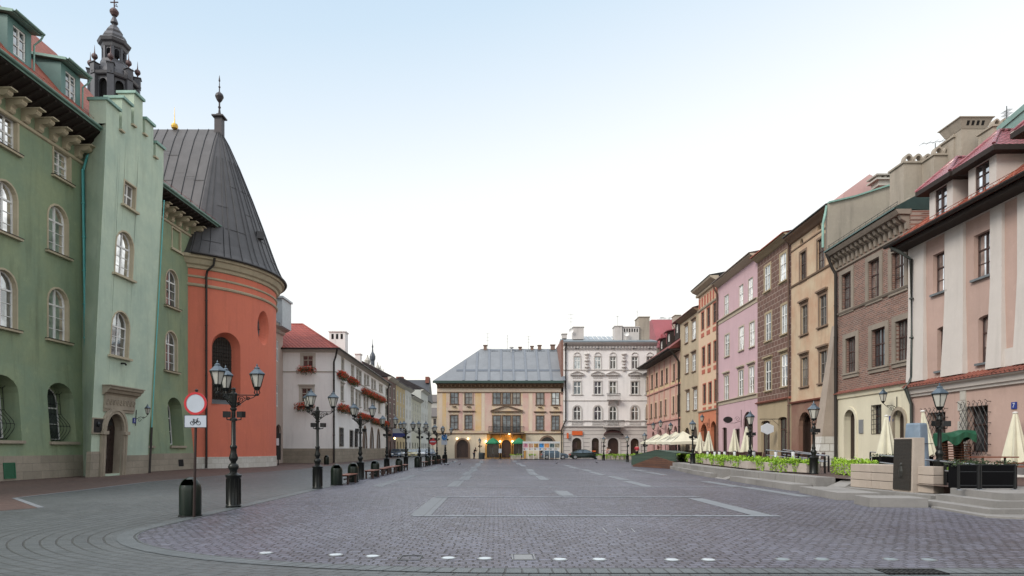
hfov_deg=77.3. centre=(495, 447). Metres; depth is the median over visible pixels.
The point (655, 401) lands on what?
window
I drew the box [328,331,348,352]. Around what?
chimney
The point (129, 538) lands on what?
kerb strip
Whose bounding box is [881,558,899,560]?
ground light
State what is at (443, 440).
traffic sign
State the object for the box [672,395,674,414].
window
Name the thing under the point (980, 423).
window
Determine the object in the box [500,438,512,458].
arched door
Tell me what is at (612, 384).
window
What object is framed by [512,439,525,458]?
arched door
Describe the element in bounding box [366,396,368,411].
window
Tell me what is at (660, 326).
red roof house
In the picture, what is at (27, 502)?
pavement edging
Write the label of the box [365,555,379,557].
ground light
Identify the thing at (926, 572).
drain cover
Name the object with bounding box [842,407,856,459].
door
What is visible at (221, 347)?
window
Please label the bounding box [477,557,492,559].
ground light
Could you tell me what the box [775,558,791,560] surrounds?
ground light
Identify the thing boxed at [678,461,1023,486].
terrace
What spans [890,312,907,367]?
window
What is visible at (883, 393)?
wall lantern
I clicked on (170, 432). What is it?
window
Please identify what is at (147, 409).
wall lantern
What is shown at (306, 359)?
window
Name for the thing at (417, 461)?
litter bin
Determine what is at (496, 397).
window
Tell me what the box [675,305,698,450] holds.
narrow beige house
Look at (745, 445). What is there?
parasol
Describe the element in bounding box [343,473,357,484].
bench
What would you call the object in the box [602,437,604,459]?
street lamp
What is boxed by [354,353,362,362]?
chimney
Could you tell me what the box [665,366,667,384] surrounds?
window
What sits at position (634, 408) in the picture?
window
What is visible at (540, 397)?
window
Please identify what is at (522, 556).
drain cover
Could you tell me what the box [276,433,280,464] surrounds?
information stand
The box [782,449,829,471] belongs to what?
handrail
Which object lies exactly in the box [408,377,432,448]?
dark gabled building
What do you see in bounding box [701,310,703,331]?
window
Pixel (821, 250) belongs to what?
window
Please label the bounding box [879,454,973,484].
handrail
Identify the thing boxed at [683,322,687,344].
window
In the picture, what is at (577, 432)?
shop sign
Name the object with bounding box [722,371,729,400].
window
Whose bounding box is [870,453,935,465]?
screen planter
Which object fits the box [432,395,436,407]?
house
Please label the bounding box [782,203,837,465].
beige house
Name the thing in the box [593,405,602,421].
window
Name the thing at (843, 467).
planter
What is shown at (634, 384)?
window
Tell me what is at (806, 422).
arched door
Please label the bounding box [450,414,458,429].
window
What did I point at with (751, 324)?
window
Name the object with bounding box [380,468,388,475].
bench
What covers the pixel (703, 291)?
orange house
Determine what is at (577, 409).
window
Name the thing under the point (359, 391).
window
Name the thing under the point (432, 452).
parked car
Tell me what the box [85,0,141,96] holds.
bell tower
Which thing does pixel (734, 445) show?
parasol
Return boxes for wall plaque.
[91,417,104,433]
[859,419,863,432]
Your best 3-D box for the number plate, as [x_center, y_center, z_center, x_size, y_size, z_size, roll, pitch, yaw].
[21.280,-1.747,26.295,0.040,0.280,0.280,0,0,2]
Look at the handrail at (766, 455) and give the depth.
31.82 m
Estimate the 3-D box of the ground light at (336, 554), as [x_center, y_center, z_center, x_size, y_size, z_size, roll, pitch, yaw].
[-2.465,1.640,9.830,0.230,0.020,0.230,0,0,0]
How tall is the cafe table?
0.850 m
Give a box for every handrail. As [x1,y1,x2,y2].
[765,449,825,472]
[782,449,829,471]
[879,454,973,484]
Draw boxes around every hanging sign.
[723,417,739,422]
[761,421,775,434]
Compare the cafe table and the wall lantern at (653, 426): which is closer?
the cafe table
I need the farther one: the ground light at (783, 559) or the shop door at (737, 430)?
the shop door at (737, 430)
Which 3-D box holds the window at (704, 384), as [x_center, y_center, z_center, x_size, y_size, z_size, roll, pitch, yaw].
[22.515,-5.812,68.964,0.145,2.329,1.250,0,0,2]
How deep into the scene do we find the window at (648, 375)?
98.14 m
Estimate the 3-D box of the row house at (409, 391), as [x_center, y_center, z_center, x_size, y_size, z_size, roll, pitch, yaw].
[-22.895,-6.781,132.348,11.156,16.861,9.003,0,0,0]
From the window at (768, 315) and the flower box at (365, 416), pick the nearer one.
the window at (768, 315)
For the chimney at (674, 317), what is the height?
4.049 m
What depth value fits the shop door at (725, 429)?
62.73 m
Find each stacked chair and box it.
[942,440,953,453]
[954,445,970,450]
[955,450,970,455]
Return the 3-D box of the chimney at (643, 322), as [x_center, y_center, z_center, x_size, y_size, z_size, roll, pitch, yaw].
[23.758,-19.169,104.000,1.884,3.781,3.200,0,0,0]
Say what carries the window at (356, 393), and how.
in the white corner house at (303, 345)
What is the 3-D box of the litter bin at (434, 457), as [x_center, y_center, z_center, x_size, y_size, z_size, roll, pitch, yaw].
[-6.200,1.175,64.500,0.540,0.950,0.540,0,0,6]
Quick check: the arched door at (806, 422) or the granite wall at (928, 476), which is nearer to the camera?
the granite wall at (928, 476)
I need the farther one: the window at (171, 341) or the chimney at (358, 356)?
the chimney at (358, 356)
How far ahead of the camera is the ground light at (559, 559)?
9.37 m
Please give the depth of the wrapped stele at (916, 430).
22.73 m
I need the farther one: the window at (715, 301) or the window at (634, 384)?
the window at (634, 384)
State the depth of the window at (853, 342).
39.20 m
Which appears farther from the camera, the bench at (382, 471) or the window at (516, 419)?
the window at (516, 419)
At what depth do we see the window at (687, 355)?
75.82 m
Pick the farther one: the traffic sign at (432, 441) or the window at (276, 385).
the traffic sign at (432, 441)
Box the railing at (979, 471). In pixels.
[956,464,1017,489]
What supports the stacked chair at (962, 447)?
on the stacked chair
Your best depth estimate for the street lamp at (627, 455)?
75.89 m
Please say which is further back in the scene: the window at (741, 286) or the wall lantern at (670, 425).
the wall lantern at (670, 425)
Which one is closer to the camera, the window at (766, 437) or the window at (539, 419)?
the window at (766, 437)
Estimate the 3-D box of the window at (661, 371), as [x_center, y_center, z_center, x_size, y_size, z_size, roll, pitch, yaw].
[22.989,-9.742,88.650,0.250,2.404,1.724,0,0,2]
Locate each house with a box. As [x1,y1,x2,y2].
[0,6,125,480]
[109,169,221,471]
[215,296,292,462]
[281,323,391,462]
[362,361,398,457]
[396,377,430,448]
[396,381,408,456]
[405,385,414,448]
[411,394,423,448]
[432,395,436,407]
[432,408,436,452]
[433,349,564,458]
[554,336,657,458]
[636,321,680,451]
[650,317,671,353]
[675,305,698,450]
[690,271,724,450]
[711,250,758,454]
[750,230,790,458]
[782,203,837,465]
[824,196,976,460]
[883,104,1023,474]
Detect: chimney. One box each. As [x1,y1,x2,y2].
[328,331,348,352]
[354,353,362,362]
[561,333,567,338]
[572,326,583,339]
[612,326,622,339]
[622,326,639,339]
[634,316,649,339]
[671,315,680,328]
[888,153,929,208]
[921,146,947,183]
[937,116,994,155]
[938,133,955,162]
[976,118,1005,145]
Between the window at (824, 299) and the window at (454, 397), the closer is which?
the window at (824, 299)
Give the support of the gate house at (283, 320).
on the ground
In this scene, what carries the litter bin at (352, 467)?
on the plaza paving
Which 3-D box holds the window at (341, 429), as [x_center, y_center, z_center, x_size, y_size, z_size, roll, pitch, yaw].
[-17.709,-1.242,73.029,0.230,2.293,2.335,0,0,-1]
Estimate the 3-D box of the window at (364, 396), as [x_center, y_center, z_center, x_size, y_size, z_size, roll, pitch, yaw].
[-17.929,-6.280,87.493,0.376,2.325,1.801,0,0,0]
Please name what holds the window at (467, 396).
in the peach house at (498, 395)
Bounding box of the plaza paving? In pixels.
[137,459,1023,567]
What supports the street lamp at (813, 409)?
on the terrace at (1020, 481)
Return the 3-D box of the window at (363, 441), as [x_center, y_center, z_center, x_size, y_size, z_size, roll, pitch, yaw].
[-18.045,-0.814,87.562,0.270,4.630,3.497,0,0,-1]
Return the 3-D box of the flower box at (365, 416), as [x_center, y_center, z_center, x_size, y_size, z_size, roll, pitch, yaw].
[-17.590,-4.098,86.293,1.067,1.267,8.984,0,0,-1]
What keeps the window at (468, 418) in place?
in the peach house at (498, 395)
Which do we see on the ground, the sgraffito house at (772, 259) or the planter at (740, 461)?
the sgraffito house at (772, 259)
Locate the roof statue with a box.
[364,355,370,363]
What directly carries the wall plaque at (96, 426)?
attached to the green tower at (123, 255)
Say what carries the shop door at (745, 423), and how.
in the pink house at (735, 284)
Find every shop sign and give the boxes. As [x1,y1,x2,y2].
[393,429,404,436]
[572,431,582,434]
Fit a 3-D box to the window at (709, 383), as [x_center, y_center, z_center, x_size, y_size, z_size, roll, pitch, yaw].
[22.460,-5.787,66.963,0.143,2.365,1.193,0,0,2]
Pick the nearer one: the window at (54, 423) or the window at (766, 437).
the window at (54, 423)
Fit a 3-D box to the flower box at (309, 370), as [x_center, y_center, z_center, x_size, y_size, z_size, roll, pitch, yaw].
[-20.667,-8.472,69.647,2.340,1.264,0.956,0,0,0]
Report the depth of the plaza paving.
13.25 m
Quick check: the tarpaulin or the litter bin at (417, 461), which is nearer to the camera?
the tarpaulin
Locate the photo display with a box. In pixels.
[520,441,559,459]
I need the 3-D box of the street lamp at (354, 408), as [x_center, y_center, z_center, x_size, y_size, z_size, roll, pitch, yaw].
[-7.010,-0.356,33.428,1.481,4.012,1.449,0,0,5]
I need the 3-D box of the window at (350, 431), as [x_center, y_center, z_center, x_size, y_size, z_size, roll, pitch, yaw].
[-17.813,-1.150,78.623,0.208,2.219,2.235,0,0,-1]
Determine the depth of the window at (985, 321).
28.24 m
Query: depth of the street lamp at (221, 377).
17.73 m
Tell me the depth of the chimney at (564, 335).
102.00 m
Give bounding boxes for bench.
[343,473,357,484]
[365,469,379,478]
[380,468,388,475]
[383,466,395,473]
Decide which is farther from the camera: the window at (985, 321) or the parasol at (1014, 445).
the window at (985, 321)
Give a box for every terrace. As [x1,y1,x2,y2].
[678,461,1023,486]
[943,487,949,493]
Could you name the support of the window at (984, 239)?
in the pilaster house at (965, 341)
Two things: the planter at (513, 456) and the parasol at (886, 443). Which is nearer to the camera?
the parasol at (886, 443)
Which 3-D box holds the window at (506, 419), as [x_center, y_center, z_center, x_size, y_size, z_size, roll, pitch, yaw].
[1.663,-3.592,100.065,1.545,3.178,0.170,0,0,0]
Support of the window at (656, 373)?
in the pilaster strip house at (662, 367)
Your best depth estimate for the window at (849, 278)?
39.71 m
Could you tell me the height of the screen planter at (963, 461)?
0.805 m
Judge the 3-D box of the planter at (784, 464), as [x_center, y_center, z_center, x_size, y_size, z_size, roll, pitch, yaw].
[13.591,0.757,30.050,0.986,0.844,4.063,0,0,-13]
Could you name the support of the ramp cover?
on the plaza paving
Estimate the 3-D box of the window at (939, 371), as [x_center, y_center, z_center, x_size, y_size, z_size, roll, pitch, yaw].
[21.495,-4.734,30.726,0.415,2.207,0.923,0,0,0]
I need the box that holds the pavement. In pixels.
[0,458,396,510]
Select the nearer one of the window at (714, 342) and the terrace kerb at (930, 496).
the terrace kerb at (930, 496)
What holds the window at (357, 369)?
in the white corner house at (303, 345)
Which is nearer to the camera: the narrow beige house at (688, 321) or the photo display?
the narrow beige house at (688, 321)
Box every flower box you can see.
[294,402,314,412]
[296,365,316,375]
[336,403,350,414]
[337,370,349,381]
[347,376,360,386]
[357,412,372,422]
[361,387,387,404]
[370,418,390,426]
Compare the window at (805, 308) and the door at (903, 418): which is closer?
the door at (903, 418)
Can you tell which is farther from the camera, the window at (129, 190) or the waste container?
the waste container
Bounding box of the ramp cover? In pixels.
[631,450,689,468]
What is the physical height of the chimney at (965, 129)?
4.449 m
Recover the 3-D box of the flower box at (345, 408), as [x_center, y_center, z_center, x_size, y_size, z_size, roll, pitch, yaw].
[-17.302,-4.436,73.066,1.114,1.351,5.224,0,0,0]
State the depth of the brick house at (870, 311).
36.78 m
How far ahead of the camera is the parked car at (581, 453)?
93.12 m
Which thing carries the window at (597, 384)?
in the white stucco house at (604, 393)
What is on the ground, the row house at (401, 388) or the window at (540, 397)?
the row house at (401, 388)
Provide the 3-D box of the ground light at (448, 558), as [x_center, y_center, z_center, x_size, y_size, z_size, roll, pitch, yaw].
[-0.709,1.640,9.546,0.230,0.020,0.230,0,0,0]
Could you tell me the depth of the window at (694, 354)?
72.90 m
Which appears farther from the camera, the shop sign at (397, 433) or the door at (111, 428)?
the shop sign at (397, 433)
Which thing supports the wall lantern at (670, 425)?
attached to the pilaster strip house at (662, 367)
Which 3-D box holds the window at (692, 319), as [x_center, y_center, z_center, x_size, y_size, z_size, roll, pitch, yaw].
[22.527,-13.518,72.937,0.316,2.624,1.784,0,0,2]
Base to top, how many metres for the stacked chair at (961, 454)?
0.881 m
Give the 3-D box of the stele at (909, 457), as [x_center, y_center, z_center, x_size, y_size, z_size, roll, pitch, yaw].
[13.330,0.645,20.750,0.540,1.950,0.900,0,0,0]
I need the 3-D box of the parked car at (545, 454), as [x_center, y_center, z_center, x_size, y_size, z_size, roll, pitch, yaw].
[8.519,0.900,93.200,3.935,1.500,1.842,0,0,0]
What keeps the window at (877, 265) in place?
in the brick house at (870, 311)
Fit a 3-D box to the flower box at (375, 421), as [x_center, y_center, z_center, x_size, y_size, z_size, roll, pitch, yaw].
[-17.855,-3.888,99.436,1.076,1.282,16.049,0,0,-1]
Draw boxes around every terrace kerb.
[670,461,927,507]
[843,487,942,499]
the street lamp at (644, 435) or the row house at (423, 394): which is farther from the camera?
the row house at (423, 394)
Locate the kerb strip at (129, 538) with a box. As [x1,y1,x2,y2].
[116,460,1023,572]
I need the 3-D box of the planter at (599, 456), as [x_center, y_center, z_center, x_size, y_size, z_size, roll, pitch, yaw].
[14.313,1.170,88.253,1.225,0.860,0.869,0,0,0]
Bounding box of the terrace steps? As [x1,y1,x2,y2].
[928,486,1023,519]
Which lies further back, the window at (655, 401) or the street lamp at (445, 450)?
the window at (655, 401)
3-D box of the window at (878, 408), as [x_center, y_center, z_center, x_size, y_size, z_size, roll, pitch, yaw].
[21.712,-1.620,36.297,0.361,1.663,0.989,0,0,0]
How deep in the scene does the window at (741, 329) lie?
57.89 m
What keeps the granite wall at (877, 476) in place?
on the terrace kerb at (930, 496)
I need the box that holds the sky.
[0,0,1023,394]
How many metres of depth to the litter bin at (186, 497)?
15.24 m
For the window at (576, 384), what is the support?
in the white stucco house at (604, 393)
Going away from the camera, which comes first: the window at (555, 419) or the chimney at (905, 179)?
the chimney at (905, 179)
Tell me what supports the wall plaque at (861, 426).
attached to the brick house at (870, 311)
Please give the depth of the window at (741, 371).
57.86 m
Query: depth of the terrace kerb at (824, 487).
24.62 m
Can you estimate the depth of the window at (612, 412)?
100.03 m
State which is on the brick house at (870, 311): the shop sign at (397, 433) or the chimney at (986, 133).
the chimney at (986, 133)
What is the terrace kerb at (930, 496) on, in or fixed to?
on the ground
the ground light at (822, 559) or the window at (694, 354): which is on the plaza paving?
the ground light at (822, 559)
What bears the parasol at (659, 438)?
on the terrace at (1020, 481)
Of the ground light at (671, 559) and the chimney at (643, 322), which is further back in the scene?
the chimney at (643, 322)
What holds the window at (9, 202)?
in the green house at (50, 128)
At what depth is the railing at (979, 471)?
17.46 m
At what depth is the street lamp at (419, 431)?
55.14 m
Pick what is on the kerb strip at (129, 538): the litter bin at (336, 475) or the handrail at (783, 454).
the litter bin at (336, 475)
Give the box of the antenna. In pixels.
[1000,106,1012,120]
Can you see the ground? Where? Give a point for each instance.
(75, 533)
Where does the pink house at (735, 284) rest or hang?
on the ground
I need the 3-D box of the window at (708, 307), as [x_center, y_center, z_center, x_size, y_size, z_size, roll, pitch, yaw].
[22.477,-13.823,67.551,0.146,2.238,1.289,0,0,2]
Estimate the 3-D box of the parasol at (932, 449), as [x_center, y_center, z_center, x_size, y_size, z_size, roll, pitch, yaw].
[18.221,-0.224,27.000,0.648,2.752,0.640,0,0,0]
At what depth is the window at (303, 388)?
69.98 m
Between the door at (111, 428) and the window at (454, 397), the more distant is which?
the window at (454, 397)
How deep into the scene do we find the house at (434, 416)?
200.00 m
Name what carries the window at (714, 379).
in the orange house at (703, 291)
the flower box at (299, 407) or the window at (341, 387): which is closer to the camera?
the flower box at (299, 407)
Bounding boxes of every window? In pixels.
[0,112,23,157]
[0,178,24,241]
[0,268,23,333]
[0,386,25,443]
[45,203,73,261]
[45,287,74,345]
[47,388,79,444]
[51,146,75,187]
[108,310,132,360]
[112,230,136,282]
[121,179,139,214]
[164,269,182,311]
[164,330,180,374]
[168,406,186,447]
[170,225,183,254]
[212,337,240,404]
[276,340,277,361]
[276,385,277,406]
[298,384,314,403]
[300,353,315,368]
[339,427,343,446]
[340,381,345,401]
[349,429,352,447]
[351,386,355,404]
[354,430,357,447]
[355,389,359,407]
[356,367,358,381]
[358,391,361,407]
[359,369,362,385]
[363,395,366,410]
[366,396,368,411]
[449,393,458,404]
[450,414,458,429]
[464,393,473,404]
[464,414,473,429]
[492,393,500,404]
[492,415,500,434]
[501,393,510,404]
[502,415,511,434]
[511,393,520,404]
[512,415,520,434]
[535,393,544,405]
[535,415,544,430]
[551,393,560,405]
[551,415,560,430]
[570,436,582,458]
[571,380,582,394]
[572,405,581,421]
[573,356,580,368]
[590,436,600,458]
[592,380,603,394]
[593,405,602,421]
[594,356,601,368]
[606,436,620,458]
[608,380,618,394]
[608,405,617,421]
[609,356,616,368]
[629,380,640,394]
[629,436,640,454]
[630,405,639,421]
[631,356,638,368]
[646,375,648,391]
[654,371,657,387]
[654,401,656,417]
[659,399,661,416]
[660,369,662,386]
[664,398,666,415]
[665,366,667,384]
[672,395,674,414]
[676,394,677,413]
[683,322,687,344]
[684,354,688,374]
[684,389,689,411]
[690,316,695,341]
[690,350,695,372]
[691,386,697,410]
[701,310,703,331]
[702,346,704,367]
[703,383,705,404]
[706,306,709,328]
[707,342,710,365]
[708,381,711,403]
[713,301,715,324]
[713,340,715,362]
[714,379,715,402]
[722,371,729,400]
[723,293,728,316]
[723,332,729,357]
[735,365,744,396]
[737,324,743,351]
[739,284,742,308]
[746,361,754,394]
[748,276,752,300]
[748,320,754,348]
[762,261,770,294]
[762,355,772,393]
[763,309,771,343]
[764,421,769,456]
[777,249,786,285]
[777,348,787,389]
[779,301,786,337]
[781,417,786,457]
[797,297,808,337]
[797,350,808,388]
[799,247,806,284]
[815,287,827,329]
[815,343,828,385]
[816,233,824,270]
[839,264,853,315]
[841,330,858,378]
[865,250,882,305]
[867,319,889,373]
[871,404,880,433]
[888,249,907,296]
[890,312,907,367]
[921,407,947,450]
[929,252,944,296]
[933,328,942,372]
[957,399,990,454]
[969,231,989,282]
[974,316,987,365]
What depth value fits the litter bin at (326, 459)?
63.60 m
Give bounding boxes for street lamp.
[209,360,264,507]
[303,389,338,488]
[349,402,376,479]
[379,415,397,470]
[398,421,414,466]
[413,421,427,466]
[423,425,436,464]
[432,425,444,463]
[441,428,452,462]
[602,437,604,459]
[625,435,628,461]
[642,432,647,452]
[689,419,696,463]
[746,411,755,457]
[808,401,819,473]
[931,383,950,466]
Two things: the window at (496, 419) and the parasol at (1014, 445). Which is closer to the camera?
the parasol at (1014, 445)
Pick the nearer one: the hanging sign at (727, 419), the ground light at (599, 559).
the ground light at (599, 559)
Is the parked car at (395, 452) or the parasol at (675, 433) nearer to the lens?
the parasol at (675, 433)
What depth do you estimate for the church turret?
129.67 m
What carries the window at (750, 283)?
in the pink house at (735, 284)
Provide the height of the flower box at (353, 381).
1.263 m
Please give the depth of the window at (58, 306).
36.48 m
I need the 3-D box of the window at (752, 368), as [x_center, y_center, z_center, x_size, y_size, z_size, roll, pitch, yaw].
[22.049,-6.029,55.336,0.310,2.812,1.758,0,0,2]
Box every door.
[105,417,114,473]
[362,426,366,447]
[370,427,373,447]
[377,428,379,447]
[455,438,469,458]
[485,439,500,458]
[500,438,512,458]
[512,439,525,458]
[539,435,555,458]
[686,428,689,450]
[693,426,696,450]
[704,426,706,441]
[714,424,715,450]
[724,427,726,454]
[736,429,739,446]
[744,412,752,448]
[803,413,810,456]
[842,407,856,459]
[890,407,906,438]
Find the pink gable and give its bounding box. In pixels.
[834,173,889,199]
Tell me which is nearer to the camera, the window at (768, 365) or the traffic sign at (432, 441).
the window at (768, 365)
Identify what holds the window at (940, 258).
in the pilaster house at (965, 341)
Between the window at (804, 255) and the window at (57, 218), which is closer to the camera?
the window at (57, 218)
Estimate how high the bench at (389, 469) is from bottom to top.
0.445 m
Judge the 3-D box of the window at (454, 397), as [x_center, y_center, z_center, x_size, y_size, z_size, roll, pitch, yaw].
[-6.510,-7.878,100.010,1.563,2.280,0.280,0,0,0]
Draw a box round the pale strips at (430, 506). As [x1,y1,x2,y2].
[374,461,812,515]
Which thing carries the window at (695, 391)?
in the narrow beige house at (688, 321)
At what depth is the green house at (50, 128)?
34.65 m
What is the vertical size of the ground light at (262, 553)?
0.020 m
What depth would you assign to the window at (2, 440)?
32.90 m
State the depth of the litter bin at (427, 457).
59.83 m
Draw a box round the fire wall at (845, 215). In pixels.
[825,184,889,251]
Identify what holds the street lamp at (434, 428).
on the plaza paving
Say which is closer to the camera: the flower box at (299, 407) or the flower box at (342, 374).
the flower box at (299, 407)
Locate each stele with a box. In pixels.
[892,438,924,492]
[905,423,932,465]
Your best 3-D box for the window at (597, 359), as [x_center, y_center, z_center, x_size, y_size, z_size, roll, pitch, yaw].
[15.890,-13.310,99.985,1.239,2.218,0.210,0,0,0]
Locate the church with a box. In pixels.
[153,75,286,468]
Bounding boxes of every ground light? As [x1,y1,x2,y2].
[258,552,272,554]
[328,553,342,555]
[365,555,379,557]
[441,556,455,559]
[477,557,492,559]
[552,558,567,560]
[592,558,606,560]
[664,558,679,561]
[700,558,716,561]
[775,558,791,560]
[813,558,830,560]
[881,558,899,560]
[920,558,937,561]
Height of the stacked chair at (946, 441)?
0.881 m
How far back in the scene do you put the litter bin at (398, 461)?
45.05 m
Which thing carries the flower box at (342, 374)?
attached to the white corner house at (303, 345)
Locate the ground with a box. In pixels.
[0,456,1023,575]
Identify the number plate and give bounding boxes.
[1011,402,1016,408]
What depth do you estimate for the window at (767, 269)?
51.89 m
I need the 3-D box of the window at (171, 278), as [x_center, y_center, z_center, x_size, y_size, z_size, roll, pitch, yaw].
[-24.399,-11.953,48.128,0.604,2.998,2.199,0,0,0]
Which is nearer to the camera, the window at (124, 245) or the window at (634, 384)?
the window at (124, 245)
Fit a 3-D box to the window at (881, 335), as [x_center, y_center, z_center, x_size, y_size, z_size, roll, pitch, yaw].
[21.626,-5.664,36.052,0.365,2.763,2.052,0,0,2]
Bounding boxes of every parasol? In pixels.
[486,438,499,458]
[512,438,522,443]
[640,434,659,445]
[647,433,668,449]
[656,431,683,450]
[662,431,704,444]
[694,433,703,453]
[703,431,713,451]
[728,429,739,451]
[740,427,752,451]
[875,415,893,456]
[920,410,935,462]
[1001,412,1023,476]
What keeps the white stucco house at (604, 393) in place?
on the ground
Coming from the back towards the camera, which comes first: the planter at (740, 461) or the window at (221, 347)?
the window at (221, 347)
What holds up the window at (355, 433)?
in the white corner house at (303, 345)
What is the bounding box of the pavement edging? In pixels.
[13,460,378,507]
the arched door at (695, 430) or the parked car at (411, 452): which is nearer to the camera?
the arched door at (695, 430)
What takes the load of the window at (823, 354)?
in the beige house at (812, 326)
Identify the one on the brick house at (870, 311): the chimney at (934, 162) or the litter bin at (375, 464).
the chimney at (934, 162)
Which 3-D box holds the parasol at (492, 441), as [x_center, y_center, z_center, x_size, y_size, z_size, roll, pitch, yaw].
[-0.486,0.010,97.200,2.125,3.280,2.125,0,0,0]
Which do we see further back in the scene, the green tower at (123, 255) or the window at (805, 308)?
the window at (805, 308)
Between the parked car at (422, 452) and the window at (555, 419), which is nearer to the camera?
the window at (555, 419)
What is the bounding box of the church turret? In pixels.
[370,339,375,366]
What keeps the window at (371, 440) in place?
in the white corner house at (303, 345)
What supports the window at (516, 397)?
in the peach house at (498, 395)
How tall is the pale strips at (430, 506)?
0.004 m
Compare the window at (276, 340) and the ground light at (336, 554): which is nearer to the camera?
the ground light at (336, 554)
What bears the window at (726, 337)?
in the pink house at (735, 284)
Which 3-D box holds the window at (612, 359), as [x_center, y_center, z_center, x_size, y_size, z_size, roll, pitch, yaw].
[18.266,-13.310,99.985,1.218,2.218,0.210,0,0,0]
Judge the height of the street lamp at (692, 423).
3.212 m
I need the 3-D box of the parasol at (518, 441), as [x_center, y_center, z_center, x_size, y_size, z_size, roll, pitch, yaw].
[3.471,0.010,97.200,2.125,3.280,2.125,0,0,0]
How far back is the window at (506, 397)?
100.12 m
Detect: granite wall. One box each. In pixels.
[851,464,892,489]
[918,466,943,492]
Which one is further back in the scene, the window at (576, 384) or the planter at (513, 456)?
the window at (576, 384)
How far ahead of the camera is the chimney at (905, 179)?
36.50 m
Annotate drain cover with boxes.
[398,555,422,560]
[511,554,535,559]
[874,569,949,574]
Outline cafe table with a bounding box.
[969,456,1018,462]
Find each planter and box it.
[511,454,522,458]
[596,454,601,459]
[677,454,689,461]
[689,453,723,465]
[718,454,761,468]
[753,455,819,472]
[830,456,878,475]
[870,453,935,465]
[944,460,1017,487]
[947,458,987,482]
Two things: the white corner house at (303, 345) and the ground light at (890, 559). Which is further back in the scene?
the white corner house at (303, 345)
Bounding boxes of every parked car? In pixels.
[390,449,400,457]
[407,449,417,456]
[418,449,425,455]
[425,449,435,456]
[541,449,567,458]
[569,449,599,458]
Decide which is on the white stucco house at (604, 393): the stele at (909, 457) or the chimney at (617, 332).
the chimney at (617, 332)
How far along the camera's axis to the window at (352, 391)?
79.59 m
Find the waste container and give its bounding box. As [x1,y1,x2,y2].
[479,452,484,458]
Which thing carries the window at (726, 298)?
in the pink house at (735, 284)
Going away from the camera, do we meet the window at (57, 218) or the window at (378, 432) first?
the window at (57, 218)
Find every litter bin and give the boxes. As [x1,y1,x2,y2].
[178,477,202,517]
[324,455,328,464]
[331,464,342,485]
[348,463,358,481]
[370,460,379,476]
[395,458,402,470]
[414,456,419,466]
[425,455,430,465]
[432,455,436,463]
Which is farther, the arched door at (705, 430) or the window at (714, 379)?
the arched door at (705, 430)
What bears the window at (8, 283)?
in the green house at (50, 128)
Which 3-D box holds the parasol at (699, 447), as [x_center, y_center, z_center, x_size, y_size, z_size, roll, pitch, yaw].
[19.751,-0.175,62.000,0.993,2.650,0.993,0,0,-22]
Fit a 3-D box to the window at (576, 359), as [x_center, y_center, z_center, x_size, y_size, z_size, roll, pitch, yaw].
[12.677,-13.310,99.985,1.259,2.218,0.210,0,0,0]
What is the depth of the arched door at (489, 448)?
100.37 m
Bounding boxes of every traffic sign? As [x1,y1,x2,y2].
[184,389,206,516]
[430,438,435,444]
[441,434,446,453]
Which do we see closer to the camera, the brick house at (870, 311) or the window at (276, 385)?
the brick house at (870, 311)
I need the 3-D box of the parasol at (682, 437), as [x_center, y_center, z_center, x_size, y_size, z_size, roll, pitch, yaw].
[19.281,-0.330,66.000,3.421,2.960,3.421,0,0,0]
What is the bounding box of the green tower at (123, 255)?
[82,90,165,476]
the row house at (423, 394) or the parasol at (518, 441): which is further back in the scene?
the row house at (423, 394)
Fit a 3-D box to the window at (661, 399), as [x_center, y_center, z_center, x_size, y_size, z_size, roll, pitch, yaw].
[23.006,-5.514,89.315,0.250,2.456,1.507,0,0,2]
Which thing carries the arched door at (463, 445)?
in the peach house at (498, 395)
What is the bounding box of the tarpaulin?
[933,430,976,445]
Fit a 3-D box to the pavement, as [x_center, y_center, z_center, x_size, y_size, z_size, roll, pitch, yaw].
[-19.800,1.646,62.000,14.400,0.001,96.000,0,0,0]
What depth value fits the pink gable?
52.00 m
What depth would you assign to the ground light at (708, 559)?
9.36 m
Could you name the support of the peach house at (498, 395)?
on the ground
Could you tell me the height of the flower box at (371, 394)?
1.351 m
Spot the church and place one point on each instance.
(237, 284)
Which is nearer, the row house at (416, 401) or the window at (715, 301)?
the window at (715, 301)
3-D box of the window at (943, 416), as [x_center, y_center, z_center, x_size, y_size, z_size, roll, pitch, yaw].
[21.523,-0.866,31.189,0.710,2.222,1.743,0,0,0]
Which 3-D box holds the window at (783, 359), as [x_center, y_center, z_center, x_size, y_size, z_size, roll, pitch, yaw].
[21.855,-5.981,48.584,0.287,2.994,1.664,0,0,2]
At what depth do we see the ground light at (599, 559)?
9.37 m
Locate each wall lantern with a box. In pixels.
[135,404,150,425]
[651,422,658,433]
[668,422,676,431]
[879,388,896,414]
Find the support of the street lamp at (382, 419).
on the ground
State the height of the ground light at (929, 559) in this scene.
0.020 m
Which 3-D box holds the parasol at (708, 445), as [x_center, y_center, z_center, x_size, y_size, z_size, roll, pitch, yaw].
[19.596,-0.200,59.000,0.993,2.700,0.993,0,0,-22]
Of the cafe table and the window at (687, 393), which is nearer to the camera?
the cafe table

